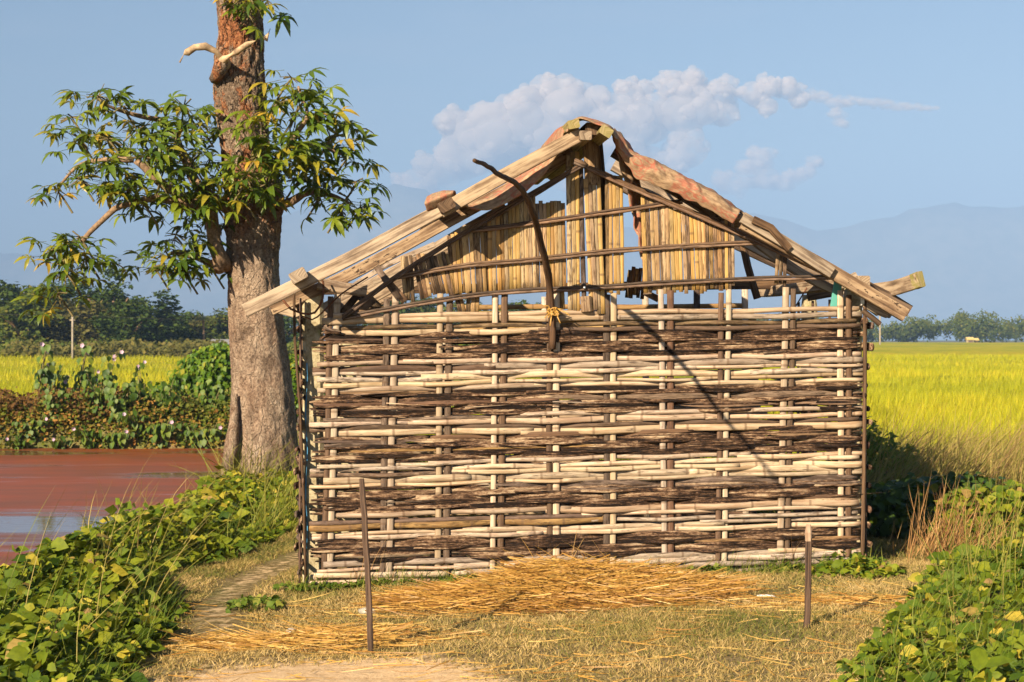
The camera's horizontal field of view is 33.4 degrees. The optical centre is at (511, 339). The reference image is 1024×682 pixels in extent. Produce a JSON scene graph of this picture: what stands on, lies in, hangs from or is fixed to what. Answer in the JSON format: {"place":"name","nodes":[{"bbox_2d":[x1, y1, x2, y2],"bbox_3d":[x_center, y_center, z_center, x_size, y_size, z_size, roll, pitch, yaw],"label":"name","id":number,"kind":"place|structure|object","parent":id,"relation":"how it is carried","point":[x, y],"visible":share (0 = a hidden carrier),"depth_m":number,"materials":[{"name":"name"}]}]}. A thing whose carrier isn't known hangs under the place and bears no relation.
{"place":"outdoors","nodes":[
{"label":"outdoors","id":0,"kind":"place"},
{"bbox_2d":[0,448,222,565],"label":"pond water","id":1,"kind":"structure","parent":0,"point":[31,479],"depth_m":24.96,"materials":[{"name":"brown liquid"}]},
{"bbox_2d":[0,486,298,681],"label":"cover grass","id":2,"kind":"structure","parent":0,"point":[174,592],"depth_m":9.77,"materials":[{"name":"green plant"}]},
{"bbox_2d":[0,184,1023,339],"bbox_3d":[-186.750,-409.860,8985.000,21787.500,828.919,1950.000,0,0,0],"label":"distant hills","id":3,"kind":"structure","parent":0,"point":[965,258],"depth_m":8688.48,"materials":[{"name":"blue"}]},
{"bbox_2d":[0,340,1023,681],"bbox_3d":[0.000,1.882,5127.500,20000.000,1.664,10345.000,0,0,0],"label":"ground","id":4,"kind":"structure","parent":0,"point":[228,590],"depth_m":8.73,"materials":[{"name":"soil"}]},
{"bbox_2d":[0,280,24,343],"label":"tree","id":5,"kind":"object","parent":4,"relation":"on","point":[9,292],"visible":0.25,"depth_m":146.89,"materials":[{"name":"green plant"}]},
{"bbox_2d":[5,435,31,449],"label":"flowering shrub","id":6,"kind":"object","parent":4,"relation":"on","point":[18,444],"visible":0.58,"depth_m":32.80,"materials":[{"name":"green plant"}]},
{"bbox_2d":[11,415,53,442],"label":"flowering shrub","id":7,"kind":"object","parent":4,"relation":"on","point":[32,431],"visible":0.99,"depth_m":33.12,"materials":[{"name":"green plant"}]},
{"bbox_2d":[0,290,67,344],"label":"tree","id":8,"kind":"object","parent":4,"relation":"on","point":[25,327],"visible":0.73,"depth_m":139.88,"materials":[{"name":"green plant"}]},
{"bbox_2d":[4,282,76,342],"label":"tree","id":9,"kind":"object","parent":4,"relation":"on","point":[50,299],"visible":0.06,"depth_m":144.24,"materials":[{"name":"green plant"}]},
{"bbox_2d":[32,342,56,398],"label":"flowering shrub","id":10,"kind":"object","parent":4,"relation":"on","point":[44,378],"visible":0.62,"depth_m":35.35,"materials":[{"name":"green plant"}]},
{"bbox_2d":[37,361,74,394],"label":"flowering shrub","id":11,"kind":"object","parent":4,"relation":"on","point":[64,379],"visible":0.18,"depth_m":35.92,"materials":[{"name":"green plant"}]},
{"bbox_2d":[43,388,69,427],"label":"flowering shrub","id":12,"kind":"object","parent":4,"relation":"on","point":[62,394],"visible":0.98,"depth_m":33.38,"materials":[{"name":"green plant"}]},
{"bbox_2d":[19,276,103,322],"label":"tree","id":13,"kind":"object","parent":4,"relation":"on","point":[74,293],"visible":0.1,"depth_m":146.30,"materials":[{"name":"green plant"}]},
{"bbox_2d":[51,436,71,448],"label":"flowering shrub","id":14,"kind":"object","parent":4,"relation":"on","point":[55,444],"visible":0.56,"depth_m":32.86,"materials":[{"name":"green plant"}]},
{"bbox_2d":[0,381,139,435],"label":"dry scrub","id":15,"kind":"object","parent":4,"relation":"on","point":[11,397],"visible":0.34,"depth_m":33.59,"materials":[{"name":"plant"}]},
{"bbox_2d":[70,316,75,358],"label":"utility pole","id":16,"kind":"object","parent":4,"relation":"on","point":[72,320],"visible":0.86,"depth_m":117.98,"materials":[{"name":"concrete"}]},
{"bbox_2d":[0,314,289,321],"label":"power line","id":17,"kind":"object","parent":16,"relation":"attached to","point":[126,317],"visible":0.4,"depth_m":119.43,"materials":[{"name":"metal"}]},
{"bbox_2d":[40,298,115,344],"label":"tree","id":18,"kind":"object","parent":4,"relation":"on","point":[83,330],"visible":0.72,"depth_m":141.00,"materials":[{"name":"green plant"}]},
{"bbox_2d":[72,343,96,398],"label":"flowering shrub","id":19,"kind":"object","parent":4,"relation":"on","point":[85,350],"visible":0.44,"depth_m":36.12,"materials":[{"name":"green plant"}]},
{"bbox_2d":[71,424,101,448],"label":"flowering shrub","id":20,"kind":"object","parent":4,"relation":"on","point":[89,442],"visible":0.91,"depth_m":32.89,"materials":[{"name":"green plant"}]},
{"bbox_2d":[80,368,103,393],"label":"flowering shrub","id":21,"kind":"object","parent":4,"relation":"on","point":[94,378],"visible":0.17,"depth_m":34.70,"materials":[{"name":"green plant"}]},
{"bbox_2d":[0,527,191,681],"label":"ground cover","id":22,"kind":"object","parent":4,"relation":"on","point":[23,628],"visible":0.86,"depth_m":9.05,"materials":[{"name":"green plant"}]},
{"bbox_2d":[82,373,113,422],"bbox_3d":[-8.113,1.160,33.498,0.629,1.025,0.540,0,0,42],"label":"flowering shrub","id":23,"kind":"object","parent":4,"relation":"on","point":[98,396],"visible":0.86,"depth_m":33.48,"materials":[{"name":"green plant"}]},
{"bbox_2d":[98,350,124,384],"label":"flowering shrub","id":24,"kind":"object","parent":4,"relation":"on","point":[121,354],"visible":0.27,"depth_m":36.05,"materials":[{"name":"green plant"}]},
{"bbox_2d":[0,337,229,358],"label":"scrub row","id":25,"kind":"object","parent":4,"relation":"on","point":[128,347],"visible":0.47,"depth_m":119.92,"materials":[{"name":"green plant"}]},
{"bbox_2d":[0,392,230,448],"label":"bank growth","id":26,"kind":"object","parent":4,"relation":"on","point":[118,429],"visible":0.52,"depth_m":33.27,"materials":[{"name":"green plant"}]},
{"bbox_2d":[98,427,134,448],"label":"flowering shrub","id":27,"kind":"object","parent":4,"relation":"on","point":[121,439],"visible":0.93,"depth_m":32.81,"materials":[{"name":"green plant"}]},
{"bbox_2d":[88,259,149,341],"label":"tree","id":28,"kind":"object","parent":4,"relation":"on","point":[116,289],"visible":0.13,"depth_m":144.75,"materials":[{"name":"green plant"}]},
{"bbox_2d":[105,381,136,427],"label":"flowering shrub","id":29,"kind":"object","parent":4,"relation":"on","point":[114,404],"visible":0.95,"depth_m":33.19,"materials":[{"name":"green plant"}]},
{"bbox_2d":[87,299,165,342],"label":"tree","id":30,"kind":"object","parent":4,"relation":"on","point":[125,309],"visible":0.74,"depth_m":139.38,"materials":[{"name":"green plant"}]},
{"bbox_2d":[23,386,230,427],"bbox_3d":[-7.590,1.432,34.714,4.180,1.036,2.768,0,0,0],"label":"bank growth","id":31,"kind":"object","parent":4,"relation":"on","point":[187,403],"visible":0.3,"depth_m":33.57,"materials":[{"name":"green plant"}]},
{"bbox_2d":[116,383,137,402],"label":"flowering shrub","id":32,"kind":"object","parent":4,"relation":"on","point":[133,384],"visible":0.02,"depth_m":35.17,"materials":[{"name":"green plant"}]},
{"bbox_2d":[0,451,262,673],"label":"tall grass","id":33,"kind":"structure","parent":4,"relation":"on","point":[94,555],"depth_m":9.70,"materials":[{"name":"green plant"}]},
{"bbox_2d":[122,410,148,439],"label":"flowering shrub","id":34,"kind":"object","parent":4,"relation":"on","point":[132,422],"visible":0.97,"depth_m":32.98,"materials":[{"name":"green plant"}]},
{"bbox_2d":[130,361,147,395],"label":"flowering shrub","id":35,"kind":"object","parent":4,"relation":"on","point":[140,365],"visible":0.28,"depth_m":36.55,"materials":[{"name":"green plant"}]},
{"bbox_2d":[96,288,192,342],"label":"tree","id":36,"kind":"object","parent":4,"relation":"on","point":[172,327],"visible":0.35,"depth_m":148.00,"materials":[{"name":"green plant"}]},
{"bbox_2d":[134,381,155,421],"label":"flowering shrub","id":37,"kind":"object","parent":4,"relation":"on","point":[139,387],"visible":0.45,"depth_m":33.79,"materials":[{"name":"green plant"}]},
{"bbox_2d":[138,418,180,448],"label":"flowering shrub","id":38,"kind":"object","parent":4,"relation":"on","point":[167,429],"visible":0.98,"depth_m":32.90,"materials":[{"name":"green plant"}]},
{"bbox_2d":[0,337,325,355],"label":"hedge row","id":39,"kind":"object","parent":4,"relation":"on","point":[290,348],"visible":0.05,"depth_m":132.95,"materials":[{"name":"green plant"}]},
{"bbox_2d":[52,448,280,576],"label":"tall grass","id":40,"kind":"structure","parent":4,"relation":"on","point":[154,508],"depth_m":12.88,"materials":[{"name":"green plant"}]},
{"bbox_2d":[144,307,189,341],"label":"tree","id":41,"kind":"object","parent":4,"relation":"on","point":[173,335],"visible":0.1,"depth_m":150.86,"materials":[{"name":"green plant"}]},
{"bbox_2d":[157,379,181,422],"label":"flowering shrub","id":42,"kind":"object","parent":4,"relation":"on","point":[164,396],"visible":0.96,"depth_m":33.50,"materials":[{"name":"green plant"}]},
{"bbox_2d":[60,466,298,573],"bbox_3d":[-2.823,1.917,15.566,2.332,1.507,8.061,0,0,0],"label":"ground cover","id":43,"kind":"object","parent":4,"relation":"on","point":[212,498],"visible":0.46,"depth_m":13.24,"materials":[{"name":"green plant"}]},
{"bbox_2d":[164,417,203,445],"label":"flowering shrub","id":44,"kind":"object","parent":4,"relation":"on","point":[180,434],"visible":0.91,"depth_m":33.05,"materials":[{"name":"green plant"}]},
{"bbox_2d":[165,316,202,340],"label":"tree","id":45,"kind":"object","parent":4,"relation":"on","point":[190,334],"visible":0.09,"depth_m":156.28,"materials":[{"name":"green plant"}]},
{"bbox_2d":[148,342,230,420],"bbox_3d":[-6.637,0.980,35.070,2.632,1.909,1.390,0,0,0],"label":"vine covered bush","id":46,"kind":"object","parent":4,"relation":"on","point":[207,367],"visible":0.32,"depth_m":34.92,"materials":[{"name":"green plant"}]},
{"bbox_2d":[178,310,203,335],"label":"tree","id":47,"kind":"object","parent":4,"relation":"on","point":[190,314],"visible":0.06,"depth_m":162.63,"materials":[{"name":"green plant"}]},
{"bbox_2d":[11,0,391,478],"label":"silk cotton tree","id":48,"kind":"object","parent":4,"relation":"on","point":[252,203],"visible":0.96,"depth_m":18.55,"materials":[{"name":"green plant"}]},
{"bbox_2d":[190,315,218,339],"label":"coconut palm","id":49,"kind":"object","parent":4,"relation":"on","point":[203,318],"visible":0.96,"depth_m":151.91,"materials":[{"name":"green plant"}]},
{"bbox_2d":[184,423,227,448],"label":"flowering shrub","id":50,"kind":"object","parent":4,"relation":"on","point":[202,433],"visible":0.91,"depth_m":32.91,"materials":[{"name":"green plant"}]},
{"bbox_2d":[187,314,228,342],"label":"tree","id":51,"kind":"object","parent":4,"relation":"on","point":[193,324],"visible":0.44,"depth_m":158.13,"materials":[{"name":"green plant"}]},
{"bbox_2d":[196,307,228,339],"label":"tree","id":52,"kind":"object","parent":4,"relation":"on","point":[216,335],"visible":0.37,"depth_m":157.76,"materials":[{"name":"green plant"}]},
{"bbox_2d":[200,384,225,421],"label":"flowering shrub","id":53,"kind":"object","parent":4,"relation":"on","point":[218,389],"visible":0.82,"depth_m":33.68,"materials":[{"name":"green plant"}]},
{"bbox_2d":[210,339,228,343],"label":"house","id":54,"kind":"structure","parent":4,"relation":"on","point":[227,340],"depth_m":127.75,"materials":[{"name":"grey metal"}]},
{"bbox_2d":[172,425,297,489],"bbox_3d":[-2.803,1.477,18.249,1.959,1.483,2.113,0,0,0],"label":"grass tuft","id":55,"kind":"object","parent":4,"relation":"on","point":[237,464],"visible":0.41,"depth_m":18.30,"materials":[{"name":"green plant"}]},
{"bbox_2d":[223,594,286,612],"bbox_3d":[-1.544,1.570,10.258,0.380,0.124,0.494,0,0,0],"label":"weed patch","id":56,"kind":"object","parent":4,"relation":"on","point":[242,602],"visible":0.99,"depth_m":10.15,"materials":[{"name":"green plant"}]},
{"bbox_2d":[283,315,298,345],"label":"tree","id":57,"kind":"object","parent":4,"relation":"on","point":[288,329],"visible":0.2,"depth_m":168.96,"materials":[{"name":"green plant"}]},
{"bbox_2d":[288,351,324,421],"bbox_3d":[-4.092,0.963,33.979,1.451,1.509,0.954,0,0,0],"label":"green shrub","id":58,"kind":"object","parent":4,"relation":"on","point":[293,370],"visible":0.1,"depth_m":33.74,"materials":[{"name":"green plant"}]},
{"bbox_2d":[150,607,553,663],"bbox_3d":[-1.082,1.473,8.977,2.686,0.306,1.207,0,0,0],"label":"straw patch","id":59,"kind":"object","parent":4,"relation":"on","point":[306,635],"visible":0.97,"depth_m":8.98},
{"bbox_2d":[359,478,373,652],"bbox_3d":[-0.741,1.215,8.720,0.079,1.015,0.025,0,0,0],"label":"wooden stake","id":60,"kind":"object","parent":4,"relation":"on","point":[367,564],"visible":0.83,"depth_m":8.71,"materials":[{"name":"brown wood"}]},
{"bbox_2d":[363,301,418,329],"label":"tree","id":61,"kind":"object","parent":4,"relation":"on","point":[402,311],"visible":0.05,"depth_m":176.30,"materials":[{"name":"green plant"}]},
{"bbox_2d":[404,295,459,329],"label":"tree","id":62,"kind":"object","parent":4,"relation":"on","point":[426,308],"visible":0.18,"depth_m":179.25,"materials":[{"name":"green plant"}]},
{"bbox_2d":[436,299,490,345],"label":"tree","id":63,"kind":"object","parent":4,"relation":"on","point":[454,306],"visible":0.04,"depth_m":180.41,"materials":[{"name":"green plant"}]},
{"bbox_2d":[499,299,540,310],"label":"tree","id":64,"kind":"object","parent":4,"relation":"on","point":[523,301],"visible":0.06,"depth_m":180.81,"materials":[{"name":"green plant"}]},
{"bbox_2d":[339,541,775,620],"bbox_3d":[0.311,1.389,10.301,2.648,0.431,1.868,0,0,0],"label":"straw heap","id":65,"kind":"object","parent":4,"relation":"on","point":[532,584],"visible":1,"depth_m":10.12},
{"bbox_2d":[129,509,1016,681],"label":"turf","id":66,"kind":"structure","parent":4,"relation":"on","point":[880,542],"depth_m":9.17,"materials":[{"name":"yellow plant"}]},
{"bbox_2d":[132,578,1023,681],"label":"loose straw","id":67,"kind":"object","parent":4,"relation":"on","point":[582,675],"visible":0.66,"depth_m":8.61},
{"bbox_2d":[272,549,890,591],"bbox_3d":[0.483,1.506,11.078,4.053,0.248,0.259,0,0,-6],"label":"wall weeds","id":68,"kind":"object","parent":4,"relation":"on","point":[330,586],"depth_m":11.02,"materials":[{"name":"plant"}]},
{"bbox_2d":[349,531,814,582],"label":"wall stems","id":69,"kind":"object","parent":4,"relation":"on","point":[560,555],"visible":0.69,"depth_m":11.02,"materials":[{"name":"brown plant"}]},
{"bbox_2d":[242,116,925,586],"bbox_3d":[0.499,0.116,12.239,4.658,3.269,3.122,0,0,-5],"label":"bamboo hut","id":70,"kind":"object","parent":4,"relation":"on","point":[684,462],"visible":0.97,"depth_m":11.16,"materials":[{"name":"wood"}]},
{"bbox_2d":[472,159,569,348],"bbox_3d":[0.028,-0.410,9.615,0.165,0.941,3.066,0,0,10],"label":"bent pole","id":71,"kind":"object","parent":70,"relation":"attached to","point":[553,311],"visible":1,"depth_m":10.78,"materials":[{"name":"wood"}]},
{"bbox_2d":[285,545,895,594],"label":"wall grass","id":72,"kind":"structure","parent":4,"relation":"on","point":[752,568],"depth_m":11.01,"materials":[{"name":"green plant"}]},
{"bbox_2d":[357,308,1023,342],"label":"distant wood","id":73,"kind":"object","parent":4,"relation":"on","point":[965,326],"visible":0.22,"depth_m":400.84,"materials":[{"name":"green plant"}]},
{"bbox_2d":[803,524,811,628],"bbox_3d":[1.556,1.306,8.998,0.050,0.670,0.032,0,0,0],"label":"wooden stake","id":74,"kind":"object","parent":4,"relation":"on","point":[808,570],"visible":0.89,"depth_m":8.99,"materials":[{"name":"brown wood"}]},
{"bbox_2d":[707,584,980,611],"bbox_3d":[2.024,1.486,9.801,1.812,0.110,0.769,0,0,0],"label":"straw patch","id":75,"kind":"object","parent":4,"relation":"on","point":[847,600],"visible":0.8,"depth_m":9.82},
{"bbox_2d":[797,554,907,580],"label":"corner weeds","id":76,"kind":"object","parent":4,"relation":"on","point":[865,568],"visible":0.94,"depth_m":10.93,"materials":[{"name":"green plant"}]},
{"bbox_2d":[879,316,880,344],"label":"utility pole","id":77,"kind":"object","parent":4,"relation":"on","point":[880,331],"visible":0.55,"depth_m":249.90,"materials":[{"name":"concrete"}]},
{"bbox_2d":[867,416,939,482],"bbox_3d":[3.455,1.093,15.598,0.958,0.872,0.673,0,0,0],"label":"leafy bush","id":78,"kind":"object","parent":4,"relation":"on","point":[874,441],"visible":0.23,"depth_m":15.47,"materials":[{"name":"green plant"}]},
{"bbox_2d":[819,401,1023,492],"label":"tall grass","id":79,"kind":"structure","parent":4,"relation":"on","point":[962,459],"depth_m":15.24,"materials":[{"name":"yellow plant"}]},
{"bbox_2d":[830,513,1023,681],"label":"ground cover","id":80,"kind":"object","parent":4,"relation":"on","point":[990,668],"visible":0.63,"depth_m":8.43,"materials":[{"name":"green plant"}]},
{"bbox_2d":[867,471,1008,539],"bbox_3d":[3.188,1.278,13.045,1.519,0.529,1.079,0,0,0],"label":"leafy bush","id":81,"kind":"object","parent":4,"relation":"on","point":[889,506],"visible":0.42,"depth_m":12.92,"materials":[{"name":"green plant"}]},
{"bbox_2d":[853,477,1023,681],"bbox_3d":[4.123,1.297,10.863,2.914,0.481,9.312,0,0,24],"label":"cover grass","id":82,"kind":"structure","parent":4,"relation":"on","point":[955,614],"depth_m":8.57,"materials":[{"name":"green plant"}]},
{"bbox_2d":[885,508,1023,558],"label":"grass tuft","id":83,"kind":"object","parent":4,"relation":"on","point":[994,542],"visible":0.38,"depth_m":11.70,"materials":[{"name":"plant"}]},
{"bbox_2d":[893,471,1020,561],"bbox_3d":[3.098,1.203,11.756,0.917,0.612,1.067,0,0,22],"label":"grass tuft","id":84,"kind":"object","parent":4,"relation":"on","point":[945,537],"visible":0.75,"depth_m":11.74,"materials":[{"name":"beige plant"}]},
{"bbox_2d":[965,337,974,342],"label":"house","id":85,"kind":"structure","parent":4,"relation":"on","point":[969,339],"depth_m":387.35,"materials":[{"name":"beige paint"}]},
{"bbox_2d":[924,479,1023,541],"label":"leafy bush","id":86,"kind":"object","parent":4,"relation":"on","point":[997,493],"visible":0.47,"depth_m":12.26,"materials":[{"name":"green plant"}]},
{"bbox_2d":[938,440,1023,620],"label":"tall grass","id":87,"kind":"structure","parent":4,"relation":"on","point":[1011,533],"depth_m":9.96,"materials":[{"name":"green plant"}]},
{"bbox_2d":[0,342,1023,482],"bbox_3d":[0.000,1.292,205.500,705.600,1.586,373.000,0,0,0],"label":"rice field","id":88,"kind":"structure","parent":0,"point":[934,348],"depth_m":108.29,"materials":[{"name":"yellow plant"}]},
{"bbox_2d":[0,351,1023,471],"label":"rice plants","id":89,"kind":"object","parent":88,"relation":"on","point":[883,396],"visible":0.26,"depth_m":51.42,"materials":[{"name":"yellow plant"}]},
{"bbox_2d":[0,0,1023,254],"label":"sky","id":90,"kind":"structure","parent":0,"point":[817,115],"materials":[{"name":"blue"}]},
{"bbox_2d":[242,444,799,533],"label":"tall grass","id":91,"kind":"structure","parent":0,"point":[293,481],"depth_m":14.53,"materials":[{"name":"green plant"}]}
]}

